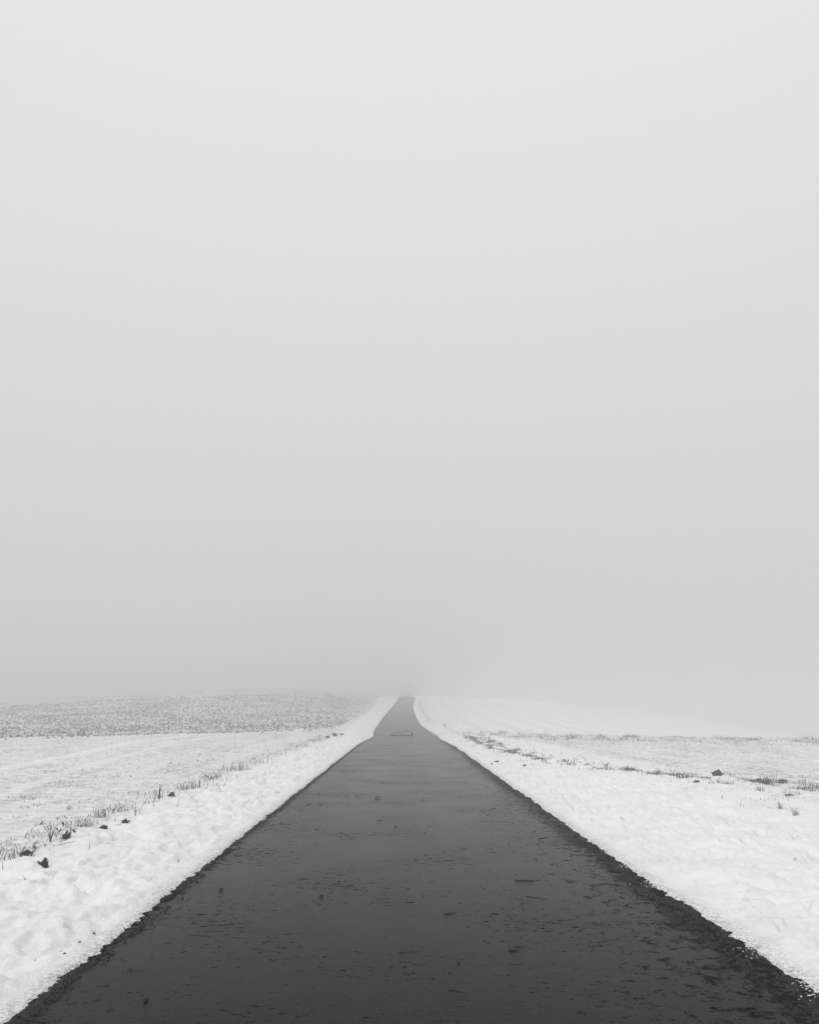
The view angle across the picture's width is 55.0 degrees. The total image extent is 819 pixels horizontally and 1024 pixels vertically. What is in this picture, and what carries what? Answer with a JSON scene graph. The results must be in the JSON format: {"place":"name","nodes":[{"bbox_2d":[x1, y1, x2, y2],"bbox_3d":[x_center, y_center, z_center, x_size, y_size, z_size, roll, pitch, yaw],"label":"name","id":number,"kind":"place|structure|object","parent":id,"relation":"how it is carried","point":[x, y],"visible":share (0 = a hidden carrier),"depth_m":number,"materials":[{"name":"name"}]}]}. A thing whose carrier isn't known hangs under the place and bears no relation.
{"place":"outdoors","nodes":[
{"label":"outdoors","id":0,"kind":"place"},
{"bbox_2d":[0,690,387,739],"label":"ploughed field","id":1,"kind":"structure","parent":0,"point":[193,695],"depth_m":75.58,"materials":[{"name":"soil"}]},
{"bbox_2d":[389,730,412,735],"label":"fallen branch","id":2,"kind":"object","parent":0,"point":[401,733],"visible":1,"depth_m":45.88,"materials":[{"name":"plant"}]},
{"bbox_2d":[0,694,818,1023],"bbox_3d":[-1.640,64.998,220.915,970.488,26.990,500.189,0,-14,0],"label":"snowy ground","id":3,"kind":"structure","parent":0,"point":[710,854],"depth_m":11.69,"materials":[{"name":"white snow"}]},
{"bbox_2d":[18,850,30,855],"bbox_3d":[-3.855,3.435,7.896,0.125,0.090,0.128,14,-19,-43],"label":"soil clod","id":4,"kind":"object","parent":3,"relation":"on","point":[25,853],"visible":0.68,"depth_m":7.88,"materials":[{"name":"black soil"}]},
{"bbox_2d":[37,857,48,867],"bbox_3d":[-3.376,3.248,7.260,0.100,0.118,0.114,-6,-15,21],"label":"soil clod","id":5,"kind":"object","parent":3,"relation":"on","point":[44,863],"visible":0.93,"depth_m":7.24,"materials":[{"name":"black soil"}]},
{"bbox_2d":[34,821,64,841],"bbox_3d":[-3.948,3.519,8.638,0.276,0.233,0.271,-6,-15,22],"label":"withered weed","id":6,"kind":"object","parent":3,"relation":"on","point":[49,833],"visible":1,"depth_m":8.65,"materials":[{"name":"grey plant"}]},
{"bbox_2d":[61,833,67,838],"bbox_3d":[-3.816,3.603,8.740,0.090,0.075,0.092,13,-19,-41],"label":"soil clod","id":7,"kind":"object","parent":3,"relation":"on","point":[65,836],"visible":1,"depth_m":8.72,"materials":[{"name":"black soil"}]},
{"bbox_2d":[58,827,76,837],"bbox_3d":[-3.777,3.573,8.733,0.098,0.132,0.226,-6,-15,23],"label":"withered weed","id":8,"kind":"object","parent":3,"relation":"on","point":[69,833],"visible":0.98,"depth_m":8.74,"materials":[{"name":"grey plant"}]},
{"bbox_2d":[74,818,97,826],"bbox_3d":[-4.062,3.874,9.813,0.336,0.141,0.253,8,-16,-28],"label":"grass tuft","id":9,"kind":"object","parent":3,"relation":"on","point":[85,824],"visible":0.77,"depth_m":9.80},
{"bbox_2d":[94,808,107,817],"bbox_3d":[-4.244,4.130,10.804,0.206,0.162,0.208,4,-15,-16],"label":"grass tuft","id":10,"kind":"object","parent":3,"relation":"on","point":[104,813],"visible":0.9,"depth_m":10.77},
{"bbox_2d":[0,730,331,849],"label":"field stubble","id":11,"kind":"object","parent":3,"relation":"on","point":[126,772],"visible":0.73,"depth_m":18.64,"materials":[{"name":"plant"}]},
{"bbox_2d":[0,733,343,868],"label":"verge grass","id":12,"kind":"structure","parent":3,"relation":"on","point":[113,810],"depth_m":12.19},
{"bbox_2d":[201,771,218,779],"bbox_3d":[-4.172,5.559,16.596,0.468,0.162,0.499,0,-14,0],"label":"grass tuft","id":13,"kind":"object","parent":3,"relation":"on","point":[208,775],"visible":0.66,"depth_m":16.52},
{"bbox_2d":[227,763,252,770],"bbox_3d":[-4.069,6.097,18.858,0.613,0.202,0.611,0,-14,0],"label":"grass tuft","id":14,"kind":"object","parent":3,"relation":"on","point":[240,767],"visible":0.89,"depth_m":18.81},
{"bbox_2d":[416,701,432,722],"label":"verge grass","id":15,"kind":"structure","parent":3,"relation":"on","point":[426,713],"depth_m":81.32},
{"bbox_2d":[406,728,818,748],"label":"grass strip","id":16,"kind":"object","parent":3,"relation":"on","point":[600,736],"depth_m":39.89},
{"bbox_2d":[460,735,818,791],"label":"verge grass","id":17,"kind":"structure","parent":3,"relation":"on","point":[762,781],"depth_m":20.02,"materials":[{"name":"plant"}]},
{"bbox_2d":[498,735,818,805],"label":"field stubble","id":18,"kind":"object","parent":3,"relation":"on","point":[698,765],"visible":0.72,"depth_m":24.31,"materials":[{"name":"plant"}]},
{"bbox_2d":[676,771,700,778],"bbox_3d":[6.067,5.704,17.084,0.524,0.159,0.537,-13,-19,42],"label":"grass tuft","id":19,"kind":"object","parent":3,"relation":"on","point":[685,776],"visible":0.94,"depth_m":17.06,"materials":[{"name":"plant"}]},
{"bbox_2d":[711,769,722,775],"bbox_3d":[6.790,5.776,17.347,0.245,0.227,0.274,-11,-18,37],"label":"soil clod","id":20,"kind":"object","parent":3,"relation":"on","point":[717,772],"visible":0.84,"depth_m":17.30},
{"bbox_2d":[770,780,800,783],"bbox_3d":[7.574,5.455,15.934,0.629,0.072,0.576,0,-14,0],"label":"grass tuft","id":21,"kind":"object","parent":3,"relation":"on","point":[782,782],"visible":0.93,"depth_m":15.85,"materials":[{"name":"plant"}]},
{"bbox_2d":[0,0,818,730],"label":"sky","id":22,"kind":"structure","parent":0,"point":[467,348],"materials":[{"name":"grey"}]},
{"bbox_2d":[5,695,818,1023],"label":"wet road","id":23,"kind":"structure","parent":0,"point":[375,933],"depth_m":5.47,"materials":[{"name":"grey asphalt"}]},
{"bbox_2d":[4,741,364,1023],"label":"road edge grit","id":24,"kind":"object","parent":23,"relation":"on","point":[24,1014],"visible":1,"depth_m":4.74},
{"bbox_2d":[441,741,818,1023],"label":"road edge grit","id":25,"kind":"object","parent":23,"relation":"on","point":[689,909],"visible":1,"depth_m":5.40,"materials":[{"name":"black gravel"}]},
{"bbox_2d":[618,864,816,1000],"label":"snow crumbs","id":26,"kind":"object","parent":23,"relation":"on","point":[807,986],"visible":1,"depth_m":4.44,"materials":[{"name":"white snow"}]}
]}

